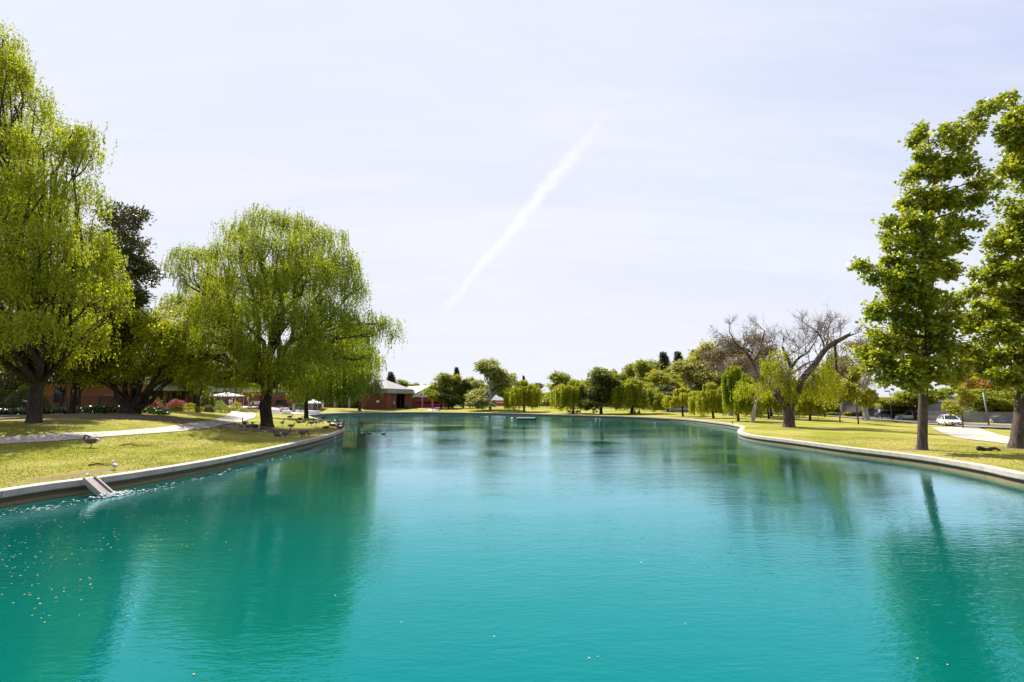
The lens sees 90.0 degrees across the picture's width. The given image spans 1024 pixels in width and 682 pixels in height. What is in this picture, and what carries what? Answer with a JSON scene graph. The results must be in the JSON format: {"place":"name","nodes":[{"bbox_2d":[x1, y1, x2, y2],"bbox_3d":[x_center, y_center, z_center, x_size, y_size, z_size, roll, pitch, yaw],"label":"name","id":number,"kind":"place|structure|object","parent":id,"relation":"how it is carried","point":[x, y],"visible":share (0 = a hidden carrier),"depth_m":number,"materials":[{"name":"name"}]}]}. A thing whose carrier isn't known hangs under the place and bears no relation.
{"place":"outdoors","nodes":[
{"label":"outdoors","id":0,"kind":"place"},
{"bbox_2d":[0,411,255,443],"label":"path","id":1,"kind":"structure","parent":0,"point":[234,417],"depth_m":34.68,"materials":[{"name":"concrete"}]},
{"bbox_2d":[0,413,282,431],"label":"soil","id":2,"kind":"structure","parent":0,"point":[128,416],"depth_m":45.18,"materials":[{"name":"brown soil"}]},
{"bbox_2d":[229,406,311,413],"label":"patio","id":3,"kind":"structure","parent":0,"point":[299,412],"depth_m":119.69,"materials":[{"name":"concrete"}]},
{"bbox_2d":[210,393,243,404],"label":"canopy tent","id":4,"kind":"object","parent":3,"relation":"on","point":[230,395],"visible":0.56,"depth_m":120.36,"materials":[{"name":"fabric"}]},
{"bbox_2d":[0,414,1023,681],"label":"water","id":5,"kind":"structure","parent":0,"point":[450,548],"depth_m":10.07,"materials":[{"name":"teal liquid"}]},
{"bbox_2d":[82,475,112,495],"bbox_3d":[-14.326,5.099,17.772,0.970,0.785,0.434,-2,-7,13],"label":"water outlet","id":6,"kind":"object","parent":5,"relation":"in","point":[96,485],"visible":0.64,"depth_m":17.75,"materials":[{"name":"concrete"}]},
{"bbox_2d":[88,490,145,498],"bbox_3d":[-13.496,5.264,17.639,0.632,0.183,1.867,-2,-7,13],"label":"foam","id":7,"kind":"object","parent":5,"relation":"on","point":[112,494],"visible":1,"depth_m":17.41,"materials":[{"name":"grey"}]},
{"bbox_2d":[0,451,310,516],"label":"foam","id":8,"kind":"object","parent":5,"relation":"on","point":[113,496],"visible":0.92,"depth_m":16.82,"materials":[{"name":"grey"}]},
{"bbox_2d":[0,406,1023,488],"bbox_3d":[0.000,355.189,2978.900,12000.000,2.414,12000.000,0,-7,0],"label":"lawn","id":9,"kind":"structure","parent":0,"point":[807,429],"depth_m":36.47,"materials":[{"name":"green plant"}]},
{"bbox_2d":[0,343,43,390],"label":"tree","id":10,"kind":"object","parent":9,"relation":"on","point":[15,384],"visible":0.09,"depth_m":63.02,"materials":[{"name":"green plant"}]},
{"bbox_2d":[0,384,50,408],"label":"tall shrub","id":11,"kind":"object","parent":9,"relation":"on","point":[19,392],"visible":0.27,"depth_m":59.01,"materials":[{"name":"green plant"}]},
{"bbox_2d":[0,396,104,414],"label":"iron fence","id":12,"kind":"object","parent":9,"relation":"on","point":[66,406],"visible":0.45,"depth_m":52.05,"materials":[{"name":"black metal"}]},
{"bbox_2d":[52,378,72,406],"bbox_3d":[-58.755,3.861,65.460,10.985,10.723,7.921,-2,-7,20],"label":"tree","id":13,"kind":"object","parent":9,"relation":"on","point":[63,391],"visible":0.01,"depth_m":63.66,"materials":[{"name":"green plant"}]},
{"bbox_2d":[0,18,141,422],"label":"willow tree","id":14,"kind":"object","parent":9,"relation":"on","point":[33,214],"visible":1,"depth_m":34.35,"materials":[{"name":"green plant"}]},
{"bbox_2d":[0,200,171,413],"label":"magnolia tree","id":15,"kind":"object","parent":9,"relation":"on","point":[144,267],"visible":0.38,"depth_m":51.73,"materials":[{"name":"green plant"}]},
{"bbox_2d":[68,380,103,405],"bbox_3d":[-53.213,4.465,63.631,6.917,9.048,9.056,1,-7,-9],"label":"tree","id":16,"kind":"object","parent":9,"relation":"on","point":[79,393],"depth_m":63.55,"materials":[{"name":"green plant"}]},
{"bbox_2d":[0,404,172,414],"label":"ground cover","id":17,"kind":"object","parent":9,"relation":"on","point":[112,409],"visible":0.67,"depth_m":51.46,"materials":[{"name":"green plant"}]},
{"bbox_2d":[83,435,99,447],"bbox_3d":[-22.214,5.289,27.061,0.800,0.690,0.340,2,-7,-15],"label":"goose","id":18,"kind":"object","parent":9,"relation":"on","point":[90,440],"visible":1,"depth_m":26.96},
{"bbox_2d":[44,381,149,406],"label":"brick hall","id":19,"kind":"structure","parent":9,"relation":"on","point":[88,392],"depth_m":75.89,"materials":[{"name":"red brick"}]},
{"bbox_2d":[53,389,65,402],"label":"window","id":20,"kind":"structure","parent":19,"relation":"in","point":[57,393],"depth_m":74.26,"materials":[{"name":"black glass"}]},
{"bbox_2d":[105,395,117,411],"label":"fence pier","id":21,"kind":"structure","parent":9,"relation":"on","point":[110,400],"depth_m":53.27,"materials":[{"name":"brown brick"}]},
{"bbox_2d":[55,306,210,413],"bbox_3d":[-38.228,1.778,52.380,16.567,11.804,9.891,0,-7,0],"label":"spreading tree","id":22,"kind":"object","parent":9,"relation":"on","point":[135,370],"visible":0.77,"depth_m":50.54,"materials":[{"name":"green plant"}]},
{"bbox_2d":[165,398,186,409],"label":"maple shrub","id":23,"kind":"object","parent":9,"relation":"on","point":[176,403],"visible":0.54,"depth_m":74.00,"materials":[{"name":"red plant"}]},
{"bbox_2d":[150,360,208,397],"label":"broadleaf tree","id":24,"kind":"object","parent":9,"relation":"on","point":[188,392],"visible":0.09,"depth_m":99.81,"materials":[{"name":"green plant"}]},
{"bbox_2d":[146,377,214,406],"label":"glazed wing","id":25,"kind":"structure","parent":9,"relation":"on","point":[167,396],"depth_m":98.74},
{"bbox_2d":[178,406,203,411],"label":"clipped hedge","id":26,"kind":"object","parent":9,"relation":"on","point":[198,409],"visible":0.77,"depth_m":70.10,"materials":[{"name":"yellow plant"}]},
{"bbox_2d":[152,268,244,411],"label":"broadleaf tree","id":27,"kind":"object","parent":9,"relation":"on","point":[197,402],"visible":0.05,"depth_m":71.65,"materials":[{"name":"green plant"}]},
{"bbox_2d":[203,404,214,412],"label":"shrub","id":28,"kind":"object","parent":9,"relation":"on","point":[209,408],"visible":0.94,"depth_m":75.32,"materials":[{"name":"green plant"}]},
{"bbox_2d":[200,391,218,409],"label":"tall shrub","id":29,"kind":"object","parent":9,"relation":"on","point":[203,401],"visible":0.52,"depth_m":91.11,"materials":[{"name":"green plant"}]},
{"bbox_2d":[214,403,230,412],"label":"box ball","id":30,"kind":"object","parent":9,"relation":"on","point":[220,407],"visible":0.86,"depth_m":79.48,"materials":[{"name":"green plant"}]},
{"bbox_2d":[210,388,321,409],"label":"brick block","id":31,"kind":"structure","parent":9,"relation":"on","point":[278,401],"depth_m":129.91,"materials":[{"name":"red brick"}]},
{"bbox_2d":[275,400,286,406],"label":"window","id":32,"kind":"structure","parent":31,"relation":"in","point":[281,403],"depth_m":131.00,"materials":[{"name":"grey glass"}]},
{"bbox_2d":[151,201,407,426],"bbox_3d":[-26.378,-2.591,56.058,33.354,23.863,19.809,-5,-9,37],"label":"willow tree","id":33,"kind":"object","parent":9,"relation":"on","point":[270,285],"visible":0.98,"depth_m":49.99,"materials":[{"name":"green plant"}]},
{"bbox_2d":[291,403,308,411],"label":"clipped hedge","id":34,"kind":"object","parent":9,"relation":"on","point":[302,409],"visible":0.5,"depth_m":120.45,"materials":[{"name":"green plant"}]},
{"bbox_2d":[257,330,386,418],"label":"willow tree","id":35,"kind":"object","parent":9,"relation":"on","point":[351,395],"visible":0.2,"depth_m":79.22,"materials":[{"name":"green plant"}]},
{"bbox_2d":[322,396,361,407],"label":"colonnade","id":36,"kind":"object","parent":9,"relation":"on","point":[334,405],"visible":0.22,"depth_m":160.09,"materials":[{"name":"beige concrete"}]},
{"bbox_2d":[343,366,384,410],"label":"willow tree","id":37,"kind":"object","parent":9,"relation":"on","point":[377,387],"visible":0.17,"depth_m":139.43,"materials":[{"name":"green plant"}]},
{"bbox_2d":[361,380,414,409],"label":"brick pavilion","id":38,"kind":"structure","parent":9,"relation":"on","point":[395,395],"depth_m":147.94,"materials":[{"name":"red brick"}]},
{"bbox_2d":[397,398,403,407],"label":"door","id":39,"kind":"structure","parent":38,"relation":"in","point":[400,400],"depth_m":156.56,"materials":[{"name":"black glass"}]},
{"bbox_2d":[386,372,397,382],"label":"conifer tree","id":40,"kind":"object","parent":9,"relation":"on","point":[390,378],"visible":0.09,"depth_m":213.96,"materials":[{"name":"green plant"}]},
{"bbox_2d":[396,378,409,386],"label":"broadleaf tree","id":41,"kind":"object","parent":9,"relation":"on","point":[402,382],"visible":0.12,"depth_m":224.09,"materials":[{"name":"green plant"}]},
{"bbox_2d":[408,385,450,407],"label":"fire station","id":42,"kind":"object","parent":9,"relation":"on","point":[420,400],"visible":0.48,"depth_m":166.48,"materials":[{"name":"white brick"}]},
{"bbox_2d":[414,398,421,407],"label":"garage door","id":43,"kind":"structure","parent":42,"relation":"in","point":[417,401],"depth_m":165.52,"materials":[{"name":"red paint"}]},
{"bbox_2d":[423,398,431,407],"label":"garage door","id":44,"kind":"structure","parent":42,"relation":"in","point":[427,402],"depth_m":166.66,"materials":[{"name":"red paint"}]},
{"bbox_2d":[421,372,456,407],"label":"broadleaf tree","id":45,"kind":"object","parent":9,"relation":"on","point":[443,380],"visible":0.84,"depth_m":154.17,"materials":[{"name":"green plant"}]},
{"bbox_2d":[437,387,460,408],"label":"broadleaf tree","id":46,"kind":"object","parent":9,"relation":"on","point":[449,399],"visible":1,"depth_m":150.27,"materials":[{"name":"green plant"}]},
{"bbox_2d":[439,373,467,407],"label":"broadleaf tree","id":47,"kind":"object","parent":9,"relation":"on","point":[458,379],"visible":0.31,"depth_m":158.50,"materials":[{"name":"green plant"}]},
{"bbox_2d":[453,379,474,407],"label":"broadleaf tree","id":48,"kind":"object","parent":9,"relation":"on","point":[467,385],"visible":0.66,"depth_m":156.13,"materials":[{"name":"green plant"}]},
{"bbox_2d":[468,378,485,406],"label":"sycamore tree","id":49,"kind":"object","parent":9,"relation":"on","point":[476,383],"visible":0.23,"depth_m":165.23,"materials":[{"name":"green plant"}]},
{"bbox_2d":[463,356,517,410],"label":"sycamore tree","id":50,"kind":"object","parent":9,"relation":"on","point":[499,379],"visible":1,"depth_m":138.12,"materials":[{"name":"green plant"}]},
{"bbox_2d":[0,416,1020,482],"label":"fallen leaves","id":51,"kind":"object","parent":9,"relation":"on","point":[245,446],"visible":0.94,"depth_m":29.74,"materials":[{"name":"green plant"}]},
{"bbox_2d":[0,412,1023,506],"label":"pond wall","id":52,"kind":"structure","parent":9,"relation":"on","point":[28,493],"depth_m":24.47,"materials":[{"name":"grey concrete"}]},
{"bbox_2d":[503,379,542,411],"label":"weeping willow","id":53,"kind":"object","parent":9,"relation":"on","point":[523,392],"visible":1,"depth_m":127.66,"materials":[{"name":"green plant"}]},
{"bbox_2d":[533,382,545,406],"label":"broadleaf tree","id":54,"kind":"object","parent":9,"relation":"on","point":[540,385],"visible":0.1,"depth_m":188.98,"materials":[{"name":"green plant"}]},
{"bbox_2d":[540,371,586,406],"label":"broadleaf tree","id":55,"kind":"object","parent":9,"relation":"on","point":[556,378],"visible":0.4,"depth_m":157.16,"materials":[{"name":"green plant"}]},
{"bbox_2d":[549,379,587,413],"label":"weeping willow","id":56,"kind":"object","parent":9,"relation":"on","point":[568,395],"visible":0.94,"depth_m":113.13,"materials":[{"name":"green plant"}]},
{"bbox_2d":[583,367,611,407],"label":"broadleaf tree","id":57,"kind":"object","parent":9,"relation":"on","point":[596,368],"visible":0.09,"depth_m":164.02,"materials":[{"name":"green plant"}]},
{"bbox_2d":[576,368,623,413],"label":"broadleaf tree","id":58,"kind":"object","parent":9,"relation":"on","point":[594,395],"visible":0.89,"depth_m":109.64,"materials":[{"name":"green plant"}]},
{"bbox_2d":[612,371,629,408],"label":"broadleaf tree","id":59,"kind":"object","parent":9,"relation":"on","point":[623,376],"visible":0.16,"depth_m":156.41,"materials":[{"name":"green plant"}]},
{"bbox_2d":[621,362,635,378],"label":"broadleaf tree","id":60,"kind":"object","parent":9,"relation":"on","point":[629,371],"visible":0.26,"depth_m":194.24,"materials":[{"name":"green plant"}]},
{"bbox_2d":[604,379,664,413],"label":"weeping willow","id":61,"kind":"object","parent":9,"relation":"on","point":[627,394],"visible":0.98,"depth_m":107.58,"materials":[{"name":"green plant"}]},
{"bbox_2d":[630,358,655,407],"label":"broadleaf tree","id":62,"kind":"object","parent":9,"relation":"on","point":[642,367],"visible":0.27,"depth_m":162.86,"materials":[{"name":"green plant"}]},
{"bbox_2d":[632,358,669,373],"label":"sycamore tree","id":63,"kind":"object","parent":9,"relation":"on","point":[655,365],"visible":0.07,"depth_m":173.33,"materials":[{"name":"green plant"}]},
{"bbox_2d":[643,369,681,409],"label":"broadleaf tree","id":64,"kind":"object","parent":9,"relation":"on","point":[658,378],"visible":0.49,"depth_m":136.94,"materials":[{"name":"green plant"}]},
{"bbox_2d":[658,351,670,369],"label":"conifer tree","id":65,"kind":"object","parent":9,"relation":"on","point":[664,359],"visible":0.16,"depth_m":184.59,"materials":[{"name":"green plant"}]},
{"bbox_2d":[653,384,687,411],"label":"broadleaf tree","id":66,"kind":"object","parent":9,"relation":"on","point":[664,390],"visible":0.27,"depth_m":120.90,"materials":[{"name":"green plant"}]},
{"bbox_2d":[666,372,687,388],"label":"broadleaf tree","id":67,"kind":"object","parent":9,"relation":"on","point":[674,376],"visible":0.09,"depth_m":161.41,"materials":[{"name":"green plant"}]},
{"bbox_2d":[672,350,683,363],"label":"conifer tree","id":68,"kind":"object","parent":9,"relation":"on","point":[677,356],"visible":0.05,"depth_m":184.85,"materials":[{"name":"green plant"}]},
{"bbox_2d":[668,405,687,411],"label":"car","id":69,"kind":"object","parent":9,"relation":"on","point":[675,408],"visible":0.77,"depth_m":119.17,"materials":[{"name":"grey paint"}]},
{"bbox_2d":[661,387,700,415],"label":"weeping willow","id":70,"kind":"object","parent":9,"relation":"on","point":[680,396],"visible":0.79,"depth_m":93.54,"materials":[{"name":"green plant"}]},
{"bbox_2d":[667,359,702,407],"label":"sycamore tree","id":71,"kind":"object","parent":9,"relation":"on","point":[678,369],"visible":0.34,"depth_m":126.34,"materials":[{"name":"green plant"}]},
{"bbox_2d":[680,339,721,387],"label":"sycamore tree","id":72,"kind":"object","parent":9,"relation":"on","point":[704,375],"visible":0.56,"depth_m":122.13,"materials":[{"name":"green plant"}]},
{"bbox_2d":[687,381,732,417],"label":"weeping willow","id":73,"kind":"object","parent":9,"relation":"on","point":[709,396],"visible":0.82,"depth_m":83.66,"materials":[{"name":"green plant"}]},
{"bbox_2d":[698,335,761,415],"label":"gum tree","id":74,"kind":"object","parent":9,"relation":"on","point":[717,358],"visible":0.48,"depth_m":95.70,"materials":[{"name":"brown plant"}]},
{"bbox_2d":[723,340,757,375],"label":"broadleaf tree","id":75,"kind":"object","parent":9,"relation":"on","point":[736,351],"visible":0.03,"depth_m":116.08,"materials":[{"name":"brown plant"}]},
{"bbox_2d":[721,365,763,420],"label":"weeping willow","id":76,"kind":"object","parent":9,"relation":"on","point":[731,377],"visible":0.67,"depth_m":71.11,"materials":[{"name":"green plant"}]},
{"bbox_2d":[722,329,779,416],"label":"gum tree","id":77,"kind":"object","parent":9,"relation":"on","point":[742,364],"visible":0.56,"depth_m":89.21,"materials":[{"name":"brown plant"}]},
{"bbox_2d":[730,381,772,422],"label":"willow tree","id":78,"kind":"object","parent":9,"relation":"on","point":[748,387],"visible":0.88,"depth_m":66.56,"materials":[{"name":"green plant"}]},
{"bbox_2d":[758,382,784,418],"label":"weeping willow","id":79,"kind":"object","parent":9,"relation":"on","point":[775,406],"visible":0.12,"depth_m":79.67,"materials":[{"name":"green plant"}]},
{"bbox_2d":[708,303,876,427],"bbox_3d":[31.492,2.788,57.864,17.027,14.054,10.504,0,-7,0],"label":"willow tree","id":80,"kind":"object","parent":9,"relation":"on","point":[789,399],"visible":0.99,"depth_m":55.67,"materials":[{"name":"bark"},{"name":"twig"}]},
{"bbox_2d":[794,381,827,419],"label":"weeping willow","id":81,"kind":"object","parent":9,"relation":"on","point":[806,407],"visible":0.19,"depth_m":76.23,"materials":[{"name":"green plant"}]},
{"bbox_2d":[801,402,861,414],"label":"white house","id":82,"kind":"structure","parent":9,"relation":"on","point":[850,406],"depth_m":112.04,"materials":[{"name":"paint"}]},
{"bbox_2d":[820,379,853,421],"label":"young tree","id":83,"kind":"object","parent":9,"relation":"on","point":[831,406],"visible":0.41,"depth_m":73.20,"materials":[{"name":"green plant"}]},
{"bbox_2d":[822,354,858,414],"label":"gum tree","id":84,"kind":"object","parent":9,"relation":"on","point":[841,408],"visible":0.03,"depth_m":110.82,"materials":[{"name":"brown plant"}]},
{"bbox_2d":[838,365,879,423],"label":"young tree","id":85,"kind":"object","parent":9,"relation":"on","point":[867,398],"visible":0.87,"depth_m":66.93,"materials":[{"name":"green plant"}]},
{"bbox_2d":[816,334,906,420],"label":"gum tree","id":86,"kind":"object","parent":9,"relation":"on","point":[864,381],"visible":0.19,"depth_m":87.31,"materials":[{"name":"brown plant"}]},
{"bbox_2d":[874,403,910,417],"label":"broadleaf tree","id":87,"kind":"object","parent":9,"relation":"on","point":[893,408],"visible":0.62,"depth_m":95.38,"materials":[{"name":"green plant"}]},
{"bbox_2d":[878,389,950,419],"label":"broadleaf tree","id":88,"kind":"object","parent":9,"relation":"on","point":[904,399],"visible":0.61,"depth_m":90.70,"materials":[{"name":"green plant"}]},
{"bbox_2d":[860,401,997,419],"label":"warehouse","id":89,"kind":"structure","parent":9,"relation":"on","point":[931,407],"depth_m":92.96,"materials":[{"name":"black metal"}]},
{"bbox_2d":[846,95,1012,449],"bbox_3d":[25.286,-4.165,30.222,10.808,21.316,5.470,0,-7,0],"label":"sweetgum tree","id":90,"kind":"object","parent":9,"relation":"on","point":[920,369],"visible":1,"depth_m":29.64,"materials":[{"name":"green plant"}]},
{"bbox_2d":[934,387,957,398],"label":"broadleaf tree","id":91,"kind":"object","parent":9,"relation":"on","point":[952,395],"visible":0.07,"depth_m":147.55,"materials":[{"name":"green plant"}]},
{"bbox_2d":[941,383,979,426],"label":"young tree","id":92,"kind":"object","parent":9,"relation":"on","point":[964,398],"visible":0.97,"depth_m":65.16,"materials":[{"name":"green plant"}]},
{"bbox_2d":[928,411,1013,422],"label":"screen fence","id":93,"kind":"object","parent":9,"relation":"on","point":[981,418],"visible":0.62,"depth_m":81.62,"materials":[{"name":"grey metal"}]},
{"bbox_2d":[951,364,1016,398],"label":"broadleaf tree","id":94,"kind":"object","parent":9,"relation":"on","point":[970,384],"visible":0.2,"depth_m":97.30,"materials":[{"name":"green plant"}]},
{"bbox_2d":[945,87,1023,448],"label":"sweetgum tree","id":95,"kind":"object","parent":9,"relation":"on","point":[1002,305],"visible":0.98,"depth_m":31.80,"materials":[{"name":"green plant"}]},
{"bbox_2d":[956,387,1014,421],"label":"broadleaf tree","id":96,"kind":"object","parent":9,"relation":"on","point":[993,403],"visible":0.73,"depth_m":82.07,"materials":[{"name":"green plant"}]},
{"bbox_2d":[982,392,989,424],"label":"light pole","id":97,"kind":"object","parent":9,"relation":"on","point":[987,416],"visible":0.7,"depth_m":70.81,"materials":[{"name":"grey metal"}]},
{"bbox_2d":[976,446,1000,450],"bbox_3d":[26.802,6.087,28.772,1.428,0.394,0.342,0,-7,0],"label":"tree root","id":98,"kind":"object","parent":9,"relation":"on","point":[979,448],"visible":0.81,"depth_m":28.67,"materials":[{"name":"brown plant"}]},
{"bbox_2d":[992,390,1015,421],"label":"broadleaf tree","id":99,"kind":"object","parent":9,"relation":"on","point":[1010,395],"visible":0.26,"depth_m":82.62,"materials":[{"name":"green plant"}]},
{"bbox_2d":[0,0,1023,399],"label":"sky","id":100,"kind":"structure","parent":0,"point":[540,188],"materials":[{"name":"white"}]},
{"bbox_2d":[798,413,1011,427],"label":"road","id":101,"kind":"structure","parent":0,"point":[974,425],"depth_m":80.86,"materials":[{"name":"grey asphalt"}]},
{"bbox_2d":[874,411,896,417],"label":"car","id":102,"kind":"object","parent":101,"relation":"on","point":[885,414],"visible":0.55,"depth_m":98.32,"materials":[{"name":"blue paint"}]},
{"bbox_2d":[895,411,917,418],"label":"car","id":103,"kind":"object","parent":101,"relation":"on","point":[908,415],"visible":0.69,"depth_m":93.25,"materials":[{"name":"white paint"}]},
{"bbox_2d":[936,415,961,425],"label":"car","id":104,"kind":"object","parent":101,"relation":"on","point":[945,420],"visible":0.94,"depth_m":69.88,"materials":[{"name":"white paint"}]},
{"bbox_2d":[827,415,1009,427],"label":"pavement","id":105,"kind":"structure","parent":0,"point":[933,423],"depth_m":69.27,"materials":[{"name":"concrete"}]},
{"bbox_2d":[932,427,1009,443],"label":"path","id":106,"kind":"structure","parent":0,"point":[975,433],"depth_m":47.73,"materials":[{"name":"concrete"}]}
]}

